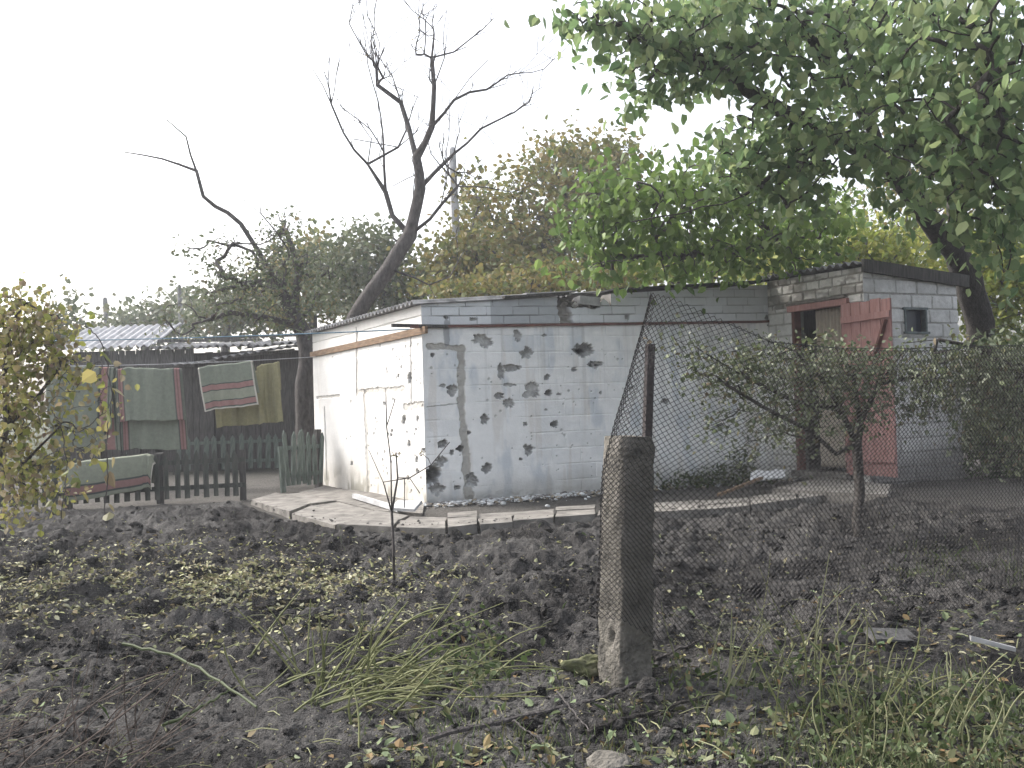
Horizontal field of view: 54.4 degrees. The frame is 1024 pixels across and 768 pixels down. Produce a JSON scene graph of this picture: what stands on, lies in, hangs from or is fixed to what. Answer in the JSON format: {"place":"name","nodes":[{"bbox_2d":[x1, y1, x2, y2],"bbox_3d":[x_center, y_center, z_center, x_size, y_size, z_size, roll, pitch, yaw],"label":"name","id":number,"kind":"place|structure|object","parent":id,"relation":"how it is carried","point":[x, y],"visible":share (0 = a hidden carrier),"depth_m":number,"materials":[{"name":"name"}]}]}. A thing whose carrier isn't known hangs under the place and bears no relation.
{"place":"outdoors","nodes":[
{"label":"outdoors","id":0,"kind":"place"},
{"bbox_2d":[0,392,1023,767],"bbox_3d":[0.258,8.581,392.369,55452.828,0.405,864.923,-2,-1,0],"label":"ground","id":1,"kind":"structure","parent":0,"point":[504,554],"depth_m":5.80,"materials":[{"name":"soil"}]},
{"bbox_2d":[23,273,111,356],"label":"back tree","id":2,"kind":"object","parent":1,"relation":"on","point":[75,308],"visible":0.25,"depth_m":29.99,"materials":[{"name":"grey plant"}]},
{"bbox_2d":[0,272,139,536],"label":"grape vine","id":3,"kind":"object","parent":1,"relation":"on","point":[13,412],"visible":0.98,"depth_m":6.93,"materials":[{"name":"green plant"}]},
{"bbox_2d":[46,410,88,521],"bbox_3d":[-2.777,0.508,6.207,0.264,0.701,0.093,-2,-1,0],"label":"vine strand","id":4,"kind":"object","parent":3,"relation":"attached to","point":[75,482],"visible":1,"depth_m":6.20,"materials":[{"name":"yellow plant"}]},
{"bbox_2d":[82,323,123,520],"bbox_3d":[-2.417,0.221,5.904,0.221,1.166,0.126,-2,-1,12],"label":"vine strand","id":5,"kind":"object","parent":3,"relation":"attached to","point":[88,376],"visible":1,"depth_m":5.90,"materials":[{"name":"yellow plant"}]},
{"bbox_2d":[103,297,110,350],"bbox_3d":[-16.157,-0.570,39.977,0.406,5.824,0.296,-1,-1,-22],"label":"utility pole","id":6,"kind":"object","parent":1,"relation":"on","point":[105,299],"visible":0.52,"depth_m":39.91,"materials":[{"name":"concrete"}]},
{"bbox_2d":[0,449,246,509],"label":"picket fence","id":7,"kind":"object","parent":1,"relation":"on","point":[161,479],"visible":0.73,"depth_m":12.20,"materials":[{"name":"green wood"}]},
{"bbox_2d":[61,454,155,500],"bbox_3d":[-4.835,1.117,11.987,1.097,0.522,0.257,-1,-1,-14],"label":"blanket","id":8,"kind":"object","parent":7,"relation":"hanging from","point":[133,473],"visible":0.88,"depth_m":11.90,"materials":[{"name":"fabric"}]},
{"bbox_2d":[0,622,285,767],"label":"brush pile","id":9,"kind":"object","parent":1,"relation":"on","point":[107,725],"visible":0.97,"depth_m":3.76,"materials":[{"name":"plant"}]},
{"bbox_2d":[79,275,219,353],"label":"back tree","id":10,"kind":"object","parent":1,"relation":"on","point":[125,317],"visible":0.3,"depth_m":37.20,"materials":[{"name":"green plant"}]},
{"bbox_2d":[177,284,183,342],"bbox_3d":[-11.855,-0.732,35.992,0.262,5.738,0.282,-2,-1,23],"label":"utility pole","id":11,"kind":"object","parent":1,"relation":"on","point":[179,299],"visible":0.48,"depth_m":35.93,"materials":[{"name":"concrete"}]},
{"bbox_2d":[52,322,314,471],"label":"plank shed","id":12,"kind":"structure","parent":1,"relation":"on","point":[201,423],"depth_m":18.58,"materials":[{"name":"grey wood"}]},
{"bbox_2d":[122,642,257,707],"bbox_3d":[-1.536,1.376,4.799,0.127,0.048,1.500,-1,-1,-42],"label":"stick","id":13,"kind":"object","parent":1,"relation":"on","point":[206,673],"visible":0.96,"depth_m":4.89,"materials":[{"name":"brown wood"}]},
{"bbox_2d":[162,690,228,726],"bbox_3d":[-1.347,1.388,4.271,0.029,0.030,0.514,-2,-1,14],"label":"stick","id":14,"kind":"object","parent":1,"relation":"on","point":[192,712],"visible":0.91,"depth_m":4.22,"materials":[{"name":"brown wood"}]},
{"bbox_2d":[172,432,287,474],"bbox_3d":[-5.080,1.244,17.970,2.023,0.721,0.141,-2,-1,-8],"label":"picket fence","id":15,"kind":"object","parent":1,"relation":"on","point":[241,441],"visible":0.65,"depth_m":17.95,"materials":[{"name":"green wood"}]},
{"bbox_2d":[165,270,294,351],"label":"back tree","id":16,"kind":"object","parent":1,"relation":"on","point":[215,328],"visible":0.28,"depth_m":31.35,"materials":[{"name":"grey plant"}]},
{"bbox_2d":[124,119,351,480],"bbox_3d":[-4.271,-1.405,15.522,3.563,5.972,2.400,-1,-1,-14],"label":"apple tree","id":17,"kind":"object","parent":1,"relation":"on","point":[295,321],"visible":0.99,"depth_m":15.48,"materials":[{"name":"green plant"}]},
{"bbox_2d":[253,594,327,609],"bbox_3d":[-1.373,1.372,6.248,0.074,0.086,0.587,-3,-1,38],"label":"stick","id":18,"kind":"object","parent":1,"relation":"on","point":[301,600],"visible":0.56,"depth_m":6.26,"materials":[{"name":"brown wood"}]},
{"bbox_2d":[219,216,372,340],"bbox_3d":[-6.410,-1.657,29.785,5.477,7.150,5.817,-2,-1,0],"label":"back tree","id":19,"kind":"object","parent":1,"relation":"on","point":[318,241],"visible":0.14,"depth_m":29.46,"materials":[{"name":"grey plant"}]},
{"bbox_2d":[277,429,323,492],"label":"picket gate","id":20,"kind":"structure","parent":1,"relation":"on","point":[316,446],"depth_m":13.61,"materials":[{"name":"green wood"}]},
{"bbox_2d":[287,203,457,321],"bbox_3d":[-3.432,-1.389,25.055,4.447,6.267,4.034,-2,-1,0],"label":"back tree","id":21,"kind":"object","parent":1,"relation":"on","point":[365,266],"visible":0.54,"depth_m":24.43,"materials":[{"name":"green plant"}]},
{"bbox_2d":[223,587,572,748],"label":"cut stalks","id":22,"kind":"object","parent":1,"relation":"on","point":[369,660],"visible":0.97,"depth_m":4.63,"materials":[{"name":"green plant"}]},
{"bbox_2d":[369,388,449,579],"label":"sapling","id":23,"kind":"object","parent":1,"relation":"on","point":[391,506],"visible":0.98,"depth_m":6.75,"materials":[{"name":"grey plant"}]},
{"bbox_2d":[312,0,568,318],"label":"bare tree","id":24,"kind":"object","parent":1,"relation":"on","point":[375,286],"visible":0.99,"depth_m":16.91,"materials":[{"name":"grey plant"}]},
{"bbox_2d":[449,147,459,275],"bbox_3d":[-1.278,-2.058,24.018,0.323,7.300,0.277,-1,-1,-22],"label":"utility pole","id":25,"kind":"object","parent":1,"relation":"on","point":[453,166],"visible":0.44,"depth_m":23.92,"materials":[{"name":"wood"}]},
{"bbox_2d":[386,137,559,302],"bbox_3d":[-0.781,-2.161,24.084,4.456,7.595,3.994,-2,-1,0],"label":"olive tree","id":26,"kind":"object","parent":1,"relation":"on","point":[476,252],"visible":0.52,"depth_m":23.48,"materials":[{"name":"green plant"}]},
{"bbox_2d":[0,505,1021,767],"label":"leaf crumbs","id":27,"kind":"object","parent":1,"relation":"on","point":[464,675],"visible":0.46,"depth_m":4.58,"materials":[{"name":"brown plant"}]},
{"bbox_2d":[0,517,1023,687],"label":"leaf litter","id":28,"kind":"object","parent":1,"relation":"on","point":[236,575],"visible":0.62,"depth_m":6.78,"materials":[{"name":"plant"}]},
{"bbox_2d":[0,507,1023,767],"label":"grass","id":29,"kind":"structure","parent":1,"relation":"on","point":[838,759],"depth_m":3.92,"materials":[{"name":"green plant"}]},
{"bbox_2d":[0,532,1023,767],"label":"fallen green leaves","id":30,"kind":"object","parent":1,"relation":"on","point":[458,749],"visible":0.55,"depth_m":3.88,"materials":[{"name":"green plant"}]},
{"bbox_2d":[0,580,1023,767],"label":"twig litter","id":31,"kind":"object","parent":1,"relation":"on","point":[915,714],"visible":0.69,"depth_m":4.38,"materials":[{"name":"wood"}]},
{"bbox_2d":[511,719,544,742],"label":"stick","id":32,"kind":"object","parent":1,"relation":"on","point":[524,729],"visible":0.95,"depth_m":3.87,"materials":[{"name":"wood"}]},
{"bbox_2d":[399,251,659,299],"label":"back tree","id":33,"kind":"object","parent":1,"relation":"on","point":[462,288],"visible":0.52,"depth_m":19.60,"materials":[{"name":"green plant"}]},
{"bbox_2d":[427,108,668,291],"bbox_3d":[1.100,-2.898,27.362,6.151,9.077,5.605,-1,-1,-28],"label":"olive tree","id":34,"kind":"object","parent":1,"relation":"on","point":[570,155],"visible":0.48,"depth_m":26.31,"materials":[{"name":"green plant"}]},
{"bbox_2d":[426,676,681,742],"bbox_3d":[0.221,1.343,4.163,1.290,0.050,0.066,-1,-1,-34],"label":"stick","id":35,"kind":"object","parent":1,"relation":"on","point":[470,727],"visible":0.81,"depth_m":4.04,"materials":[{"name":"brown wood"}]},
{"bbox_2d":[556,691,588,730],"bbox_3d":[0.248,1.323,4.042,0.016,0.057,0.385,-1,-1,-17],"label":"stick","id":36,"kind":"object","parent":1,"relation":"on","point":[562,697],"visible":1,"depth_m":4.06,"materials":[{"name":"wood"}]},
{"bbox_2d":[304,280,842,505],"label":"whitewashed building","id":37,"kind":"structure","parent":1,"relation":"on","point":[513,395],"depth_m":11.89,"materials":[{"name":"white paint"}]},
{"bbox_2d":[81,356,316,365],"bbox_3d":[-4.814,-0.324,14.650,3.888,0.053,0.010,-2,-1,-1],"label":"clothes line","id":38,"kind":"object","parent":37,"relation":"attached to","point":[202,362],"visible":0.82,"depth_m":14.65,"materials":[{"name":"metal"}]},
{"bbox_2d":[46,366,120,449],"bbox_3d":[-6.314,0.348,14.618,1.062,1.290,0.188,-2,-1,0],"label":"blanket","id":39,"kind":"object","parent":38,"relation":"hanging from","point":[113,441],"visible":0.39,"depth_m":14.60,"materials":[{"name":"fabric"}]},
{"bbox_2d":[116,367,187,449],"bbox_3d":[-5.285,0.361,14.630,1.012,1.246,0.210,-2,-1,0],"label":"blanket","id":40,"kind":"object","parent":38,"relation":"hanging from","point":[153,411],"visible":0.98,"depth_m":14.59,"materials":[{"name":"fabric"}]},
{"bbox_2d":[198,361,259,411],"bbox_3d":[-4.098,0.031,14.418,0.873,0.721,0.188,-2,-1,0],"label":"blanket","id":41,"kind":"object","parent":38,"relation":"hanging from","point":[230,385],"visible":1,"depth_m":14.38,"materials":[{"name":"fabric"}]},
{"bbox_2d":[215,371,258,427],"bbox_3d":[-4.071,0.227,14.776,0.686,0.832,0.186,-2,-1,0],"label":"blanket","id":42,"kind":"object","parent":38,"relation":"hanging from","point":[243,416],"visible":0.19,"depth_m":14.71,"materials":[{"name":"fabric"}]},
{"bbox_2d":[257,361,282,424],"bbox_3d":[-3.569,0.132,14.723,0.383,0.926,0.185,-2,-1,0],"label":"blanket","id":43,"kind":"object","parent":38,"relation":"hanging from","point":[269,394],"visible":0.98,"depth_m":14.68,"materials":[{"name":"fabric"}]},
{"bbox_2d":[55,329,408,340],"bbox_3d":[-3.839,-0.613,12.600,6.400,0.216,0.015,-2,-1,26],"label":"cable","id":44,"kind":"object","parent":37,"relation":"attached to","point":[247,335],"visible":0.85,"depth_m":12.31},
{"bbox_2d":[557,298,603,307],"bbox_3d":[0.833,-0.976,12.094,0.771,0.180,0.250,-1,-1,-27],"label":"rubble","id":45,"kind":"object","parent":37,"relation":"on","point":[574,304],"visible":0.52,"depth_m":11.97,"materials":[{"name":"grey concrete"}]},
{"bbox_2d":[573,296,599,305],"bbox_3d":[0.904,-0.997,12.052,0.281,0.123,0.171,-1,-1,-27],"label":"loose block","id":46,"kind":"object","parent":37,"relation":"on","point":[587,300],"depth_m":11.98,"materials":[{"name":"grey concrete"}]},
{"bbox_2d":[559,654,598,676],"bbox_3d":[0.342,1.322,4.648,0.244,0.120,0.144,-2,-1,0],"label":"mossy stone","id":47,"kind":"object","parent":1,"relation":"on","point":[589,662],"visible":0.7,"depth_m":4.60,"materials":[{"name":"green stone"}]},
{"bbox_2d":[423,478,794,508],"bbox_3d":[1.454,1.259,11.505,5.072,0.054,1.266,-1,-1,-27],"label":"rubble","id":48,"kind":"object","parent":1,"relation":"on","point":[489,501],"visible":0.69,"depth_m":11.24,"materials":[{"name":"grey concrete"}]},
{"bbox_2d":[586,750,631,767],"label":"rock","id":49,"kind":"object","parent":1,"relation":"on","point":[603,758],"depth_m":3.47,"materials":[{"name":"beige stone"}]},
{"bbox_2d":[598,435,654,687],"bbox_3d":[0.529,0.864,4.573,0.212,1.256,0.212,3,-3,-30],"label":"concrete post","id":50,"kind":"object","parent":1,"relation":"on","point":[625,649],"visible":0.71,"depth_m":4.50,"materials":[{"name":"grey concrete"}]},
{"bbox_2d":[642,344,654,437],"bbox_3d":[0.631,0.572,4.720,0.144,1.524,0.047,-2,-1,17],"label":"steel post","id":51,"kind":"object","parent":1,"relation":"on","point":[649,416],"visible":0.2,"depth_m":4.70,"materials":[{"name":"metal"}]},
{"bbox_2d":[586,690,716,734],"bbox_3d":[0.590,1.339,4.074,0.733,0.043,0.037,-1,-1,-36],"label":"stick","id":52,"kind":"object","parent":1,"relation":"on","point":[624,718],"visible":0.96,"depth_m":4.01,"materials":[{"name":"brown wood"}]},
{"bbox_2d":[578,226,772,289],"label":"back tree","id":53,"kind":"object","parent":1,"relation":"on","point":[656,276],"visible":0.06,"depth_m":20.47,"materials":[{"name":"green plant"}]},
{"bbox_2d":[654,638,740,659],"bbox_3d":[0.918,1.290,4.902,0.503,0.073,0.024,-1,-1,-24],"label":"stick","id":54,"kind":"object","parent":1,"relation":"on","point":[671,652],"visible":0.74,"depth_m":4.86,"materials":[{"name":"brown wood"}]},
{"bbox_2d":[654,449,778,489],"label":"weeds","id":55,"kind":"object","parent":1,"relation":"on","point":[701,479],"visible":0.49,"depth_m":12.34,"materials":[{"name":"green plant"}]},
{"bbox_2d":[534,137,900,313],"bbox_3d":[3.072,-0.853,12.813,6.193,4.341,2.753,-1,-1,-38],"label":"bright green tree","id":56,"kind":"object","parent":1,"relation":"on","point":[677,191],"visible":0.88,"depth_m":11.81,"materials":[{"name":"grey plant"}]},
{"bbox_2d":[625,602,827,705],"bbox_3d":[0.985,1.191,4.431,0.986,0.400,0.693,-2,-1,0],"label":"weed clump","id":57,"kind":"object","parent":1,"relation":"on","point":[732,681],"visible":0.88,"depth_m":4.44,"materials":[{"name":"plant"}]},
{"bbox_2d":[717,477,762,495],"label":"orange stick","id":58,"kind":"object","parent":1,"relation":"on","point":[736,487],"visible":0.71,"depth_m":11.00,"materials":[{"name":"wood"}]},
{"bbox_2d":[504,0,1023,466],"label":"walnut tree","id":59,"kind":"object","parent":1,"relation":"on","point":[984,152],"visible":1,"depth_m":9.63,"materials":[{"name":"green plant"}]},
{"bbox_2d":[750,469,785,480],"bbox_3d":[3.033,1.078,11.796,0.524,0.127,0.360,-2,-1,0],"label":"sheet debris","id":60,"kind":"object","parent":1,"relation":"on","point":[765,473],"visible":0.66,"depth_m":11.81,"materials":[{"name":"metal"}]},
{"bbox_2d":[643,312,969,537],"bbox_3d":[2.403,0.326,8.059,2.742,1.855,1.141,-1,-1,-12],"label":"orchard tree","id":61,"kind":"object","parent":1,"relation":"on","point":[810,342],"visible":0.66,"depth_m":7.92,"materials":[{"name":"green plant"}]},
{"bbox_2d":[718,551,896,702],"bbox_3d":[1.382,1.126,4.708,0.814,0.526,1.314,-2,-1,12],"label":"weed clump","id":62,"kind":"object","parent":1,"relation":"on","point":[831,646],"visible":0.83,"depth_m":4.74,"materials":[{"name":"plant"}]},
{"bbox_2d":[595,293,1023,647],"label":"chain link fence","id":63,"kind":"object","parent":1,"relation":"on","point":[637,350],"visible":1,"depth_m":5.00,"materials":[{"name":"metal"}]},
{"bbox_2d":[772,477,890,503],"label":"step","id":64,"kind":"structure","parent":1,"relation":"on","point":[830,488],"depth_m":10.58,"materials":[{"name":"concrete"}]},
{"bbox_2d":[717,195,947,285],"bbox_3d":[6.245,-1.215,18.828,5.143,5.078,3.823,-2,-1,0],"label":"yellowing tree","id":65,"kind":"object","parent":1,"relation":"on","point":[880,245],"visible":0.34,"depth_m":18.31,"materials":[{"name":"green plant"}]},
{"bbox_2d":[733,610,960,758],"bbox_3d":[1.401,1.184,3.987,0.814,0.428,1.200,-2,-1,23],"label":"weed clump","id":66,"kind":"object","parent":1,"relation":"on","point":[824,703],"visible":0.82,"depth_m":3.91,"materials":[{"name":"green plant"}]},
{"bbox_2d":[761,259,969,483],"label":"block shed","id":67,"kind":"structure","parent":1,"relation":"on","point":[873,300],"depth_m":12.21,"materials":[{"name":"white brick"}]},
{"bbox_2d":[816,307,845,467],"bbox_3d":[4.008,0.045,12.366,0.056,1.979,0.531,-1,-1,-27],"label":"curtain","id":68,"kind":"object","parent":67,"relation":"hanging from","point":[828,318],"visible":0.3,"depth_m":12.43,"materials":[{"name":"fabric"}]},
{"bbox_2d":[840,298,897,476],"bbox_3d":[4.164,0.050,11.674,0.079,2.073,0.791,-1,-1,-24],"label":"door","id":69,"kind":"structure","parent":67,"relation":"in","point":[871,319],"depth_m":11.60,"materials":[{"name":"red paint"}]},
{"bbox_2d":[902,307,929,333],"bbox_3d":[4.925,-0.773,12.199,0.438,0.324,0.105,-1,-1,-27],"label":"window","id":70,"kind":"structure","parent":67,"relation":"in","point":[912,316],"depth_m":12.24,"materials":[{"name":"glass"}]},
{"bbox_2d":[824,655,930,669],"bbox_3d":[1.725,1.311,4.691,0.571,0.026,0.023,-1,-1,-15],"label":"stick","id":71,"kind":"object","parent":1,"relation":"on","point":[858,665],"visible":0.82,"depth_m":4.68,"materials":[{"name":"brown wood"}]},
{"bbox_2d":[863,627,915,641],"bbox_3d":[1.931,1.280,5.065,0.268,0.023,0.108,6,17,-14],"label":"wood offcut","id":72,"kind":"object","parent":1,"relation":"on","point":[902,635],"visible":0.93,"depth_m":5.05,"materials":[{"name":"grey wood"}]},
{"bbox_2d":[811,651,1023,767],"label":"weed clump","id":73,"kind":"object","parent":1,"relation":"on","point":[1001,739],"visible":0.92,"depth_m":3.65,"materials":[{"name":"plant"}]},
{"bbox_2d":[841,59,1023,269],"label":"back tree","id":74,"kind":"object","parent":1,"relation":"on","point":[895,193],"visible":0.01,"depth_m":24.21,"materials":[{"name":"green plant"}]},
{"bbox_2d":[893,319,1023,481],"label":"fruit bush","id":75,"kind":"object","parent":1,"relation":"on","point":[989,341],"visible":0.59,"depth_m":7.55,"materials":[{"name":"green plant"}]},
{"bbox_2d":[904,191,1023,447],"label":"yellowing tree","id":76,"kind":"object","parent":1,"relation":"on","point":[1007,313],"visible":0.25,"depth_m":17.40,"materials":[{"name":"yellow plant"}]},
{"bbox_2d":[952,315,1023,480],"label":"evergreen bush","id":77,"kind":"object","parent":1,"relation":"on","point":[980,443],"visible":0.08,"depth_m":12.45,"materials":[{"name":"green plant"}]},
{"bbox_2d":[970,636,1015,651],"bbox_3d":[2.307,1.247,4.781,0.206,0.025,0.034,13,3,17],"label":"pale stake","id":78,"kind":"object","parent":1,"relation":"on","point":[990,643],"visible":1,"depth_m":4.77,"materials":[{"name":"white wood"}]},
{"bbox_2d":[980,342,1023,482],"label":"evergreen bush","id":79,"kind":"object","parent":1,"relation":"on","point":[1009,465],"visible":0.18,"depth_m":11.93,"materials":[{"name":"green plant"}]},
{"bbox_2d":[0,0,1023,417],"label":"sky","id":80,"kind":"structure","parent":0,"point":[84,84],"materials":[{"name":"white"}]},
{"bbox_2d":[251,492,824,535],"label":"path","id":81,"kind":"structure","parent":0,"point":[327,509],"depth_m":9.49,"materials":[{"name":"concrete"}]},
{"bbox_2d":[299,486,423,516],"bbox_3d":[-1.800,1.420,11.913,0.720,0.118,4.249,-1,-1,-28],"label":"cement pad","id":82,"kind":"object","parent":81,"relation":"on","point":[340,495],"visible":0.39,"depth_m":11.99,"materials":[{"name":"concrete"}]},
{"bbox_2d":[352,494,401,511],"bbox_3d":[-1.504,1.297,10.936,0.050,0.060,1.763,-1,-1,-24],"label":"white board","id":83,"kind":"object","parent":82,"relation":"on","point":[379,503],"visible":0.79,"depth_m":10.97,"materials":[{"name":"white wood"}]},
{"bbox_2d":[393,500,421,511],"bbox_3d":[-1.061,1.222,9.996,0.306,0.097,0.156,-2,-1,29],"label":"white offcut","id":84,"kind":"object","parent":81,"relation":"on","point":[412,505],"visible":0.93,"depth_m":9.96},
{"bbox_2d":[242,493,938,525],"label":"soil crumbs","id":85,"kind":"object","parent":81,"relation":"on","point":[331,520],"visible":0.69,"depth_m":9.52,"materials":[{"name":"brown soil"}]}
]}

